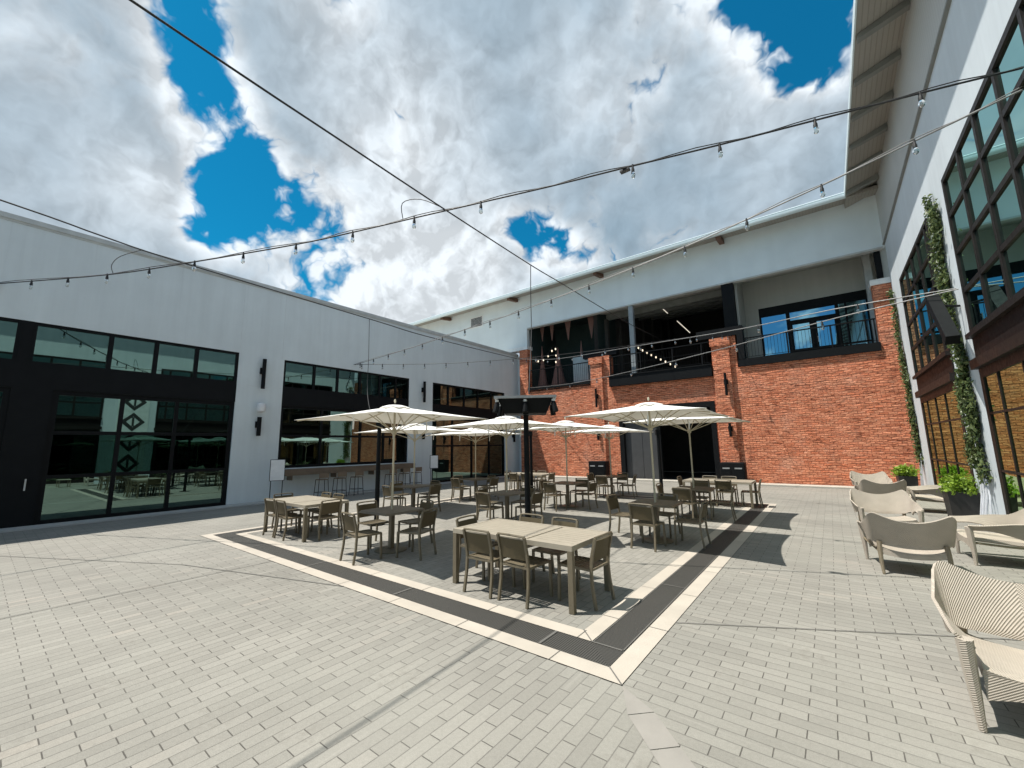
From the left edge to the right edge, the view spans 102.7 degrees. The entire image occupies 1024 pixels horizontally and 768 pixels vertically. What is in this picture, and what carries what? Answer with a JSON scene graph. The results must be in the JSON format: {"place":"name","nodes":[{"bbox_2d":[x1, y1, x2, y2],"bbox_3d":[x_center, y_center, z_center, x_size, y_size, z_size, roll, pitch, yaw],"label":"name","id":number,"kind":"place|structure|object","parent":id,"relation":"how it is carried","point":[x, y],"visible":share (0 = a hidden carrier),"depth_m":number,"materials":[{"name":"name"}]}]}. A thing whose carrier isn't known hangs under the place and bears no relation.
{"place":"outdoors","nodes":[
{"label":"outdoors","id":0,"kind":"place"},
{"bbox_2d":[0,478,664,767],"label":"paving","id":1,"kind":"structure","parent":0,"point":[229,668],"depth_m":3.52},
{"bbox_2d":[0,476,504,532],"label":"curb","id":2,"kind":"structure","parent":1,"relation":"on","point":[13,529],"depth_m":12.24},
{"bbox_2d":[269,459,285,497],"bbox_3d":[-8.451,3.503,14.694,0.484,1.570,0.280,5,-10,-32],"label":"sign stand","id":3,"kind":"object","parent":1,"relation":"on","point":[277,470],"visible":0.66,"depth_m":14.72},
{"bbox_2d":[0,505,1015,684],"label":"paving joints","id":4,"kind":"object","parent":1,"relation":"on","point":[549,635],"visible":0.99,"depth_m":4.83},
{"bbox_2d":[623,687,695,767],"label":"mitre course","id":5,"kind":"object","parent":1,"relation":"on","point":[653,731],"visible":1,"depth_m":2.70,"materials":[{"name":"concrete"}]},
{"bbox_2d":[0,0,853,355],"label":"sky","id":6,"kind":"structure","parent":0,"point":[115,125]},
{"bbox_2d":[202,491,772,685],"bbox_3d":[0.558,3.611,11.050,10.142,0.001,12.102,-8,-11,37],"label":"border bedding","id":7,"kind":"object","parent":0,"point":[525,621],"visible":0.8,"depth_m":4.85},
{"bbox_2d":[248,492,746,629],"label":"paving","id":8,"kind":"structure","parent":0,"point":[639,564],"depth_m":7.33,"materials":[{"name":"concrete"}]},
{"bbox_2d":[262,498,296,536],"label":"dining chair","id":9,"kind":"object","parent":8,"relation":"on","point":[270,506],"visible":0.76,"depth_m":9.28,"materials":[{"name":"beige"}]},
{"bbox_2d":[271,493,300,530],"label":"dining chair","id":10,"kind":"object","parent":8,"relation":"on","point":[292,509],"visible":0.48,"depth_m":10.18,"materials":[{"name":"beige"}]},
{"bbox_2d":[273,500,308,540],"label":"dining chair","id":11,"kind":"object","parent":8,"relation":"on","point":[281,508],"visible":0.91,"depth_m":8.95,"materials":[{"name":"beige"}]},
{"bbox_2d":[263,495,348,541],"bbox_3d":[-4.802,3.074,9.516,1.950,0.740,1.000,-8,-11,37],"label":"dining table","id":12,"kind":"object","parent":8,"relation":"on","point":[305,502],"visible":0.8,"depth_m":9.28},
{"bbox_2d":[306,499,341,540],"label":"dining chair","id":13,"kind":"object","parent":8,"relation":"on","point":[326,510],"visible":0.99,"depth_m":8.90,"materials":[{"name":"beige"}]},
{"bbox_2d":[310,493,344,533],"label":"dining chair","id":14,"kind":"object","parent":8,"relation":"on","point":[335,497],"visible":0.37,"depth_m":9.75,"materials":[{"name":"beige"}]},
{"bbox_2d":[339,512,381,565],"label":"dining chair","id":15,"kind":"object","parent":8,"relation":"on","point":[349,523],"visible":1,"depth_m":7.06,"materials":[{"name":"beige"}]},
{"bbox_2d":[356,500,388,548],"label":"dining chair","id":16,"kind":"object","parent":8,"relation":"on","point":[376,522],"visible":0.8,"depth_m":8.32,"materials":[{"name":"beige"}]},
{"bbox_2d":[374,422,384,525],"bbox_3d":[-3.447,2.255,10.527,0.420,2.630,0.420,-1,-9,3],"label":"lamp post","id":17,"kind":"object","parent":8,"relation":"on","point":[377,478],"visible":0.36,"depth_m":10.51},
{"bbox_2d":[358,505,424,553],"bbox_3d":[-2.296,2.771,7.799,0.920,0.742,0.920,-7,-11,35],"label":"pedestal table","id":18,"kind":"object","parent":8,"relation":"on","point":[390,548],"visible":0.91,"depth_m":7.74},
{"bbox_2d":[297,399,485,508],"bbox_3d":[-2.312,1.723,7.959,2.640,2.870,2.640,-7,-11,36],"label":"parasol","id":19,"kind":"object","parent":18,"relation":"on","point":[394,415],"visible":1,"depth_m":8.15,"materials":[{"name":"white fabric"}]},
{"bbox_2d":[382,485,405,506],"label":"dining chair","id":20,"kind":"object","parent":8,"relation":"on","point":[387,491],"visible":0.81,"depth_m":12.11,"materials":[{"name":"beige"}]},
{"bbox_2d":[355,423,471,485],"bbox_3d":[-3.076,2.558,12.874,2.640,2.870,2.640,-7,-11,35],"label":"parasol","id":21,"kind":"object","parent":8,"relation":"on","point":[418,429],"visible":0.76,"depth_m":12.96,"materials":[{"name":"white fabric"}]},
{"bbox_2d":[394,484,432,506],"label":"pedestal table","id":22,"kind":"object","parent":8,"relation":"on","point":[414,487],"visible":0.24,"depth_m":12.69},
{"bbox_2d":[398,499,433,546],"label":"dining chair","id":23,"kind":"object","parent":8,"relation":"on","point":[425,506],"visible":0.64,"depth_m":8.38,"materials":[{"name":"beige"}]},
{"bbox_2d":[395,507,437,560],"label":"dining chair","id":24,"kind":"object","parent":8,"relation":"on","point":[428,519],"visible":1,"depth_m":7.25,"materials":[{"name":"beige"}]},
{"bbox_2d":[417,484,441,511],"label":"dining chair","id":25,"kind":"object","parent":8,"relation":"on","point":[433,490],"visible":0.95,"depth_m":12.26,"materials":[{"name":"beige"}]},
{"bbox_2d":[450,478,470,502],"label":"dining chair","id":26,"kind":"object","parent":8,"relation":"on","point":[455,483],"visible":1,"depth_m":14.52,"materials":[{"name":"beige"}]},
{"bbox_2d":[425,428,522,478],"bbox_3d":[-1.363,2.944,15.311,2.640,2.870,2.640,-8,-11,39],"label":"parasol","id":27,"kind":"object","parent":8,"relation":"on","point":[475,432],"visible":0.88,"depth_m":15.32,"materials":[{"name":"white fabric"}]},
{"bbox_2d":[455,514,497,580],"bbox_3d":[-0.506,2.468,6.261,0.573,0.827,0.483,-7,-11,34],"label":"dining chair","id":28,"kind":"object","parent":8,"relation":"on","point":[469,522],"visible":0.35,"depth_m":6.28,"materials":[{"name":"beige"}]},
{"bbox_2d":[462,528,515,598],"bbox_3d":[-0.318,2.358,5.565,0.483,0.827,0.573,-7,-11,36],"label":"dining chair","id":29,"kind":"object","parent":8,"relation":"on","point":[480,545],"visible":0.93,"depth_m":5.44,"materials":[{"name":"brown"}]},
{"bbox_2d":[201,488,776,683],"bbox_3d":[0.558,3.599,11.052,10.118,0.001,12.078,-8,-11,37],"label":"stone border","id":30,"kind":"object","parent":8,"relation":"on","point":[626,663],"visible":0.82,"depth_m":5.01,"materials":[{"name":"stone"}]},
{"bbox_2d":[475,492,503,519],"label":"dining chair","id":31,"kind":"object","parent":8,"relation":"on","point":[482,499],"visible":0.94,"depth_m":9.85,"materials":[{"name":"beige"}]},
{"bbox_2d":[215,489,768,666],"bbox_3d":[0.558,3.601,11.052,9.730,0.001,11.690,-8,-11,37],"label":"drain channel","id":32,"kind":"object","parent":8,"relation":"on","point":[575,646],"visible":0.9,"depth_m":4.98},
{"bbox_2d":[434,414,574,491],"bbox_3d":[-0.138,2.151,10.579,2.640,2.870,2.640,-7,-11,35],"label":"parasol","id":33,"kind":"object","parent":8,"relation":"on","point":[503,423],"visible":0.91,"depth_m":10.65,"materials":[{"name":"white fabric"}]},
{"bbox_2d":[485,490,524,519],"bbox_3d":[-0.122,3.139,10.428,0.920,0.742,0.920,-8,-11,38],"label":"pedestal table","id":34,"kind":"object","parent":8,"relation":"on","point":[506,495],"visible":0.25,"depth_m":10.39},
{"bbox_2d":[499,513,545,576],"bbox_3d":[0.162,2.462,6.295,0.483,0.827,0.573,-8,-11,38],"label":"dining chair","id":35,"kind":"object","parent":8,"relation":"on","point":[530,519],"visible":0.27,"depth_m":6.47,"materials":[{"name":"beige"}]},
{"bbox_2d":[496,532,552,608],"bbox_3d":[0.156,2.299,5.223,0.483,0.827,0.573,-8,-11,40],"label":"dining chair","id":36,"kind":"object","parent":8,"relation":"on","point":[516,551],"visible":1,"depth_m":5.12,"materials":[{"name":"brown"}]},
{"bbox_2d":[492,395,557,516],"bbox_3d":[0.307,1.731,8.379,1.306,2.900,1.086,-1,-9,3],"label":"lamp post","id":37,"kind":"object","parent":8,"relation":"on","point":[525,406],"visible":0.91,"depth_m":8.21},
{"bbox_2d":[515,490,543,520],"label":"dining chair","id":38,"kind":"object","parent":8,"relation":"on","point":[536,498],"visible":0.77,"depth_m":9.98,"materials":[{"name":"beige"}]},
{"bbox_2d":[529,431,532,487],"bbox_3d":[0.746,3.074,15.819,0.420,2.480,0.420,-1,-9,3],"label":"lamp post","id":39,"kind":"object","parent":8,"relation":"on","point":[531,460],"visible":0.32,"depth_m":15.79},
{"bbox_2d":[453,518,609,614],"bbox_3d":[0.230,2.407,5.667,1.950,0.740,1.000,-8,-11,37],"label":"dining table","id":40,"kind":"object","parent":8,"relation":"on","point":[570,540],"visible":0.92,"depth_m":5.46,"materials":[{"name":"wood"}]},
{"bbox_2d":[543,482,566,511],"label":"dining chair","id":41,"kind":"object","parent":8,"relation":"on","point":[549,488],"visible":1,"depth_m":12.26,"materials":[{"name":"beige"}]},
{"bbox_2d":[532,517,580,581],"bbox_3d":[0.638,2.396,5.910,0.483,0.827,0.573,-8,-11,39],"label":"dining chair","id":42,"kind":"object","parent":8,"relation":"on","point":[556,552],"visible":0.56,"depth_m":5.90,"materials":[{"name":"beige"}]},
{"bbox_2d":[510,417,619,482],"bbox_3d":[1.746,2.493,13.081,2.640,2.870,2.640,-8,-11,38],"label":"parasol","id":43,"kind":"object","parent":8,"relation":"on","point":[579,426],"visible":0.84,"depth_m":13.18,"materials":[{"name":"white fabric"}]},
{"bbox_2d":[549,481,585,507],"bbox_3d":[1.762,3.492,12.929,0.920,0.742,0.920,-7,-11,37],"label":"pedestal table","id":44,"kind":"object","parent":8,"relation":"on","point":[567,490],"visible":0.89,"depth_m":12.88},
{"bbox_2d":[570,478,589,504],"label":"dining chair","id":45,"kind":"object","parent":8,"relation":"on","point":[586,484],"visible":0.84,"depth_m":13.61,"materials":[{"name":"beige"}]},
{"bbox_2d":[557,531,614,610],"bbox_3d":[0.930,2.272,5.130,0.573,0.827,0.483,-8,-11,39],"label":"dining chair","id":46,"kind":"object","parent":8,"relation":"on","point":[600,548],"visible":0.9,"depth_m":5.07,"materials":[{"name":"brown"}]},
{"bbox_2d":[575,481,597,509],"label":"dining chair","id":47,"kind":"object","parent":8,"relation":"on","point":[592,486],"visible":1,"depth_m":12.45,"materials":[{"name":"beige"}]},
{"bbox_2d":[595,475,614,497],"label":"dining chair","id":48,"kind":"object","parent":8,"relation":"on","point":[602,480],"visible":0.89,"depth_m":14.72,"materials":[{"name":"beige"}]},
{"bbox_2d":[563,422,652,475],"bbox_3d":[3.740,2.881,15.555,2.640,2.870,2.640,-7,-11,35],"label":"parasol","id":49,"kind":"object","parent":8,"relation":"on","point":[599,431],"visible":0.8,"depth_m":15.58,"materials":[{"name":"white fabric"}]},
{"bbox_2d":[606,494,640,535],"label":"dining chair","id":50,"kind":"object","parent":8,"relation":"on","point":[612,503],"visible":0.88,"depth_m":8.79,"materials":[{"name":"beige"}]},
{"bbox_2d":[628,503,666,551],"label":"dining chair","id":51,"kind":"object","parent":8,"relation":"on","point":[643,516],"visible":1,"depth_m":7.59,"materials":[{"name":"beige"}]},
{"bbox_2d":[626,499,683,543],"bbox_3d":[2.893,2.751,8.199,0.920,0.742,0.920,-7,-11,36],"label":"pedestal table","id":52,"kind":"object","parent":8,"relation":"on","point":[657,504],"visible":0.8,"depth_m":8.13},
{"bbox_2d":[563,397,727,501],"bbox_3d":[2.877,1.693,8.361,2.640,2.870,2.640,-7,-11,35],"label":"parasol","id":53,"kind":"object","parent":52,"relation":"on","point":[649,411],"visible":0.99,"depth_m":8.44,"materials":[{"name":"white fabric"}]},
{"bbox_2d":[655,430,663,495],"bbox_3d":[4.895,2.710,13.532,0.420,2.380,0.420,-1,-9,3],"label":"lamp post","id":54,"kind":"object","parent":8,"relation":"on","point":[657,433],"visible":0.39,"depth_m":13.53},
{"bbox_2d":[649,493,680,537],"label":"dining chair","id":55,"kind":"object","parent":8,"relation":"on","point":[666,514],"visible":0.56,"depth_m":8.77,"materials":[{"name":"beige"}]},
{"bbox_2d":[672,487,699,520],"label":"dining chair","id":56,"kind":"object","parent":8,"relation":"on","point":[683,495],"visible":0.81,"depth_m":10.18,"materials":[{"name":"beige"}]},
{"bbox_2d":[674,500,710,548],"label":"dining chair","id":57,"kind":"object","parent":8,"relation":"on","point":[702,514],"visible":1,"depth_m":7.79,"materials":[{"name":"beige"}]},
{"bbox_2d":[671,486,715,518],"bbox_3d":[4.822,3.116,10.790,0.920,0.742,0.920,-8,-11,38],"label":"pedestal table","id":58,"kind":"object","parent":8,"relation":"on","point":[694,490],"visible":0.7,"depth_m":10.73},
{"bbox_2d":[624,416,750,487],"bbox_3d":[4.806,2.059,10.951,2.640,2.870,2.640,-8,-11,37],"label":"parasol","id":59,"kind":"object","parent":58,"relation":"on","point":[692,420],"visible":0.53,"depth_m":11.04,"materials":[{"name":"white fabric"}]},
{"bbox_2d":[688,482,710,514],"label":"dining chair","id":60,"kind":"object","parent":8,"relation":"on","point":[708,492],"visible":0.59,"depth_m":11.45,"materials":[{"name":"beige"}]},
{"bbox_2d":[682,478,758,508],"bbox_3d":[6.572,3.421,12.955,1.950,0.740,1.000,-8,-11,37],"label":"dining table","id":61,"kind":"object","parent":8,"relation":"on","point":[747,482],"visible":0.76,"depth_m":12.70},
{"bbox_2d":[710,486,736,521],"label":"dining chair","id":62,"kind":"object","parent":8,"relation":"on","point":[730,502],"visible":1,"depth_m":10.29,"materials":[{"name":"beige"}]},
{"bbox_2d":[714,479,737,506],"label":"dining chair","id":63,"kind":"object","parent":8,"relation":"on","point":[727,485],"visible":0.91,"depth_m":12.40,"materials":[{"name":"beige"}]},
{"bbox_2d":[503,477,1023,767],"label":"paving","id":64,"kind":"structure","parent":0,"point":[711,694],"depth_m":3.61,"materials":[{"name":"concrete"}]},
{"bbox_2d":[519,475,854,489],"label":"kerb","id":65,"kind":"structure","parent":64,"relation":"on","point":[771,484],"depth_m":18.02,"materials":[{"name":"concrete"}]},
{"bbox_2d":[588,461,608,477],"bbox_3d":[4.946,4.867,23.311,1.040,0.930,0.545,-8,-11,37],"label":"waste bin","id":66,"kind":"object","parent":65,"relation":"on","point":[598,468],"visible":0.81,"depth_m":23.08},
{"bbox_2d":[720,462,747,479],"bbox_3d":[10.385,4.149,19.176,1.040,0.930,0.545,-8,-11,37],"label":"waste bin","id":67,"kind":"object","parent":65,"relation":"on","point":[738,470],"visible":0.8,"depth_m":18.98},
{"bbox_2d":[850,471,892,485],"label":"lounge chair","id":68,"kind":"object","parent":64,"relation":"on","point":[882,477],"visible":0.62,"depth_m":14.06,"materials":[{"name":"plastic"}]},
{"bbox_2d":[854,479,906,493],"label":"lounge chair","id":69,"kind":"object","parent":64,"relation":"on","point":[867,486],"visible":0.56,"depth_m":11.10,"materials":[{"name":"plastic"}]},
{"bbox_2d":[849,488,924,522],"bbox_3d":[7.668,2.647,8.413,1.060,0.871,1.056,-6,-10,31],"label":"lounge chair","id":70,"kind":"object","parent":64,"relation":"on","point":[902,502],"visible":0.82,"depth_m":8.67,"materials":[{"name":"plastic"}]},
{"bbox_2d":[890,463,921,493],"bbox_3d":[14.423,3.437,14.955,0.834,1.070,0.886,-7,-11,34],"label":"planter","id":71,"kind":"object","parent":64,"relation":"on","point":[909,474],"visible":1,"depth_m":14.79,"materials":[{"name":"plant"}]},
{"bbox_2d":[857,512,956,573],"bbox_3d":[5.886,2.325,6.118,1.060,0.871,1.056,-6,-10,32],"label":"lounge chair","id":72,"kind":"object","parent":64,"relation":"on","point":[925,541],"visible":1,"depth_m":5.81,"materials":[{"name":"plastic"}]},
{"bbox_2d":[906,485,943,502],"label":"lounge chair","id":73,"kind":"object","parent":64,"relation":"on","point":[911,491],"visible":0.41,"depth_m":10.91,"materials":[{"name":"plastic"}]},
{"bbox_2d":[937,470,979,515],"bbox_3d":[10.922,2.683,9.968,0.847,1.161,1.006,-7,-11,34],"label":"planter","id":74,"kind":"object","parent":64,"relation":"on","point":[961,495],"visible":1,"depth_m":9.79,"materials":[{"name":"plant"}]},
{"bbox_2d":[931,561,1023,732],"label":"lounge chair","id":75,"kind":"object","parent":64,"relation":"on","point":[964,601],"visible":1,"depth_m":3.21,"materials":[{"name":"wicker"}]},
{"bbox_2d":[951,508,1023,565],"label":"lounge chair","id":76,"kind":"object","parent":64,"relation":"on","point":[1008,529],"visible":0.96,"depth_m":6.39,"materials":[{"name":"plastic"}]},
{"label":"ground","id":77,"kind":"structure","parent":0,"visible":0},
{"bbox_2d":[0,210,521,528],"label":"stucco building","id":78,"kind":"structure","parent":77,"relation":"on","point":[132,393],"depth_m":13.90,"materials":[{"name":"paint"}]},
{"bbox_2d":[0,387,11,452],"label":"glass door","id":79,"kind":"structure","parent":78,"relation":"in","point":[5,392],"depth_m":10.72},
{"bbox_2d":[0,317,22,361],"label":"clerestory window","id":80,"kind":"structure","parent":78,"relation":"in","point":[10,329],"depth_m":10.92,"materials":[{"name":"teal glass"}]},
{"bbox_2d":[28,322,238,383],"bbox_3d":[-11.680,-0.852,13.179,0.140,1.170,4.980,-8,-11,37],"label":"clerestory window","id":81,"kind":"structure","parent":78,"relation":"in","point":[51,345],"depth_m":12.74,"materials":[{"name":"teal glass"}]},
{"bbox_2d":[33,390,234,524],"bbox_3d":[-11.499,2.231,12.949,0.140,3.660,4.440,-8,-11,37],"label":"glass door","id":82,"kind":"structure","parent":78,"relation":"in","point":[105,455],"depth_m":12.59,"materials":[{"name":"glass"}]},
{"bbox_2d":[278,405,406,467],"bbox_3d":[-7.283,2.401,18.466,0.140,2.460,6.200,-8,-11,37],"label":"serving window","id":83,"kind":"structure","parent":78,"relation":"in","point":[306,443],"depth_m":17.65,"materials":[{"name":"black glass"}]},
{"bbox_2d":[283,360,408,399],"bbox_3d":[-7.290,-0.049,18.816,0.140,1.150,6.200,-8,-11,37],"label":"clerestory window","id":84,"kind":"structure","parent":78,"relation":"in","point":[297,375],"depth_m":18.35,"materials":[{"name":"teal glass"}]},
{"bbox_2d":[285,463,413,479],"bbox_3d":[-6.905,3.824,18.016,0.577,0.420,6.170,-8,-11,37],"label":"bar counter","id":85,"kind":"object","parent":78,"relation":"attached to","point":[291,473],"visible":0.81,"depth_m":17.29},
{"bbox_2d":[433,383,503,411],"bbox_3d":[-2.496,0.890,24.961,0.140,1.260,6.300,-8,-11,37],"label":"clerestory window","id":86,"kind":"structure","parent":78,"relation":"in","point":[443,394],"depth_m":24.37,"materials":[{"name":"black glass"}]},
{"bbox_2d":[432,419,504,481],"bbox_3d":[-2.480,3.889,24.527,0.140,3.600,6.300,-8,-11,37],"label":"glass door","id":87,"kind":"structure","parent":78,"relation":"in","point":[455,457],"depth_m":24.11,"materials":[{"name":"glass"}]},
{"bbox_2d":[0,66,1023,289],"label":"string lights","id":88,"kind":"object","parent":78,"relation":"attached to","point":[918,93],"visible":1,"depth_m":7.07},
{"bbox_2d":[354,334,728,367],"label":"string lights","id":89,"kind":"object","parent":78,"relation":"attached to","point":[532,357],"visible":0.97,"depth_m":17.77},
{"bbox_2d":[409,185,920,485],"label":"brick building","id":90,"kind":"structure","parent":77,"relation":"on","point":[815,404],"depth_m":20.83,"materials":[{"name":"red brick"}]},
{"bbox_2d":[0,199,563,368],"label":"wire","id":91,"kind":"object","parent":90,"relation":"attached to","point":[229,276],"visible":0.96,"depth_m":11.29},
{"bbox_2d":[129,0,671,345],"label":"wire","id":92,"kind":"object","parent":90,"relation":"attached to","point":[213,55],"visible":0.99,"depth_m":5.39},
{"bbox_2d":[538,348,547,386],"bbox_3d":[2.145,-1.060,28.763,0.900,3.300,0.877,-8,-11,37],"label":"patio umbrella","id":93,"kind":"object","parent":90,"relation":"on","point":[544,380],"visible":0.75,"depth_m":28.51,"materials":[{"name":"fabric"}]},
{"bbox_2d":[551,347,565,384],"bbox_3d":[3.176,-1.047,27.958,1.250,3.000,1.219,-8,-11,37],"label":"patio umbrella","id":94,"kind":"object","parent":90,"relation":"on","point":[558,362],"visible":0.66,"depth_m":27.65,"materials":[{"name":"fabric"}]},
{"bbox_2d":[625,419,658,478],"bbox_3d":[7.197,3.383,22.675,1.800,3.700,0.100,-8,-11,37],"label":"sliding door","id":95,"kind":"structure","parent":90,"relation":"in","point":[638,449],"depth_m":22.63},
{"bbox_2d":[526,288,955,360],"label":"string lights","id":96,"kind":"object","parent":90,"relation":"attached to","point":[857,305],"visible":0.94,"depth_m":12.12},
{"bbox_2d":[532,289,958,389],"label":"string lights","id":97,"kind":"object","parent":90,"relation":"attached to","point":[821,322],"visible":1,"depth_m":11.94},
{"bbox_2d":[759,312,791,355],"bbox_3d":[13.857,-2.355,21.491,1.270,2.720,0.090,-8,-11,37],"label":"balcony window","id":98,"kind":"structure","parent":90,"relation":"in","point":[781,326],"depth_m":21.53,"materials":[{"name":"blue glass"}]},
{"bbox_2d":[789,319,815,352],"bbox_3d":[14.742,-2.181,20.739,1.000,2.120,0.150,-8,-11,37],"label":"balcony door","id":99,"kind":"structure","parent":90,"relation":"in","point":[792,325],"depth_m":20.78,"materials":[{"name":"blue glass"}]},
{"bbox_2d":[787,303,837,321],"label":"balcony window","id":100,"kind":"structure","parent":90,"relation":"in","point":[799,312],"depth_m":20.63,"materials":[{"name":"blue glass"}]},
{"bbox_2d":[813,315,841,349],"bbox_3d":[15.533,-2.285,20.138,1.000,2.120,0.150,-8,-11,37],"label":"balcony door","id":101,"kind":"structure","parent":90,"relation":"in","point":[834,321],"depth_m":20.19,"materials":[{"name":"blue glass"}]},
{"bbox_2d":[836,297,873,345],"bbox_3d":[16.402,-2.691,19.556,1.160,2.720,0.090,-8,-11,37],"label":"balcony window","id":102,"kind":"structure","parent":90,"relation":"in","point":[853,309],"depth_m":19.58,"materials":[{"name":"blue glass"}]},
{"bbox_2d":[844,0,1023,514],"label":"white building","id":103,"kind":"structure","parent":77,"relation":"on","point":[968,172],"depth_m":8.84,"materials":[{"name":"paint"}]},
{"bbox_2d":[356,86,1022,367],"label":"string lights","id":104,"kind":"object","parent":103,"relation":"attached to","point":[914,146],"visible":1,"depth_m":7.81},
{"bbox_2d":[886,289,923,485],"bbox_3d":[15.289,0.070,15.899,0.316,7.997,1.362,-8,-11,37],"label":"ivy vine","id":105,"kind":"object","parent":103,"relation":"attached to","point":[912,415],"visible":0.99,"depth_m":15.72,"materials":[{"name":"green plant"}]},
{"bbox_2d":[899,218,950,373],"bbox_3d":[12.649,-2.329,12.635,0.100,3.630,5.250,-8,-11,37],"label":"gridded window","id":106,"kind":"structure","parent":103,"relation":"in","point":[926,342],"depth_m":12.55,"materials":[{"name":"brown metal"}]},
{"bbox_2d":[926,294,960,344],"bbox_3d":[9.550,-1.446,8.862,0.572,1.345,1.397,-8,-11,37],"label":"wall heater","id":107,"kind":"object","parent":103,"relation":"attached to","point":[944,322],"depth_m":8.78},
{"bbox_2d":[920,381,976,491],"bbox_3d":[12.717,1.797,12.001,0.060,3.240,5.250,-8,-11,37],"label":"shop window","id":108,"kind":"structure","parent":103,"relation":"in","point":[941,417],"depth_m":11.86,"materials":[{"name":"glass"}]},
{"bbox_2d":[920,194,992,524],"bbox_3d":[10.313,-0.820,9.549,0.381,7.995,1.508,-8,-11,37],"label":"ivy vine","id":109,"kind":"object","parent":103,"relation":"attached to","point":[968,408],"visible":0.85,"depth_m":9.38,"materials":[{"name":"green plant"}]},
{"bbox_2d":[941,0,1023,330],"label":"gridded window","id":110,"kind":"structure","parent":103,"relation":"in","point":[982,181],"depth_m":6.98,"materials":[{"name":"brown metal"}]},
{"bbox_2d":[979,347,1023,514],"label":"shop window","id":111,"kind":"structure","parent":103,"relation":"in","point":[1002,380],"depth_m":7.67,"materials":[{"name":"glass"}]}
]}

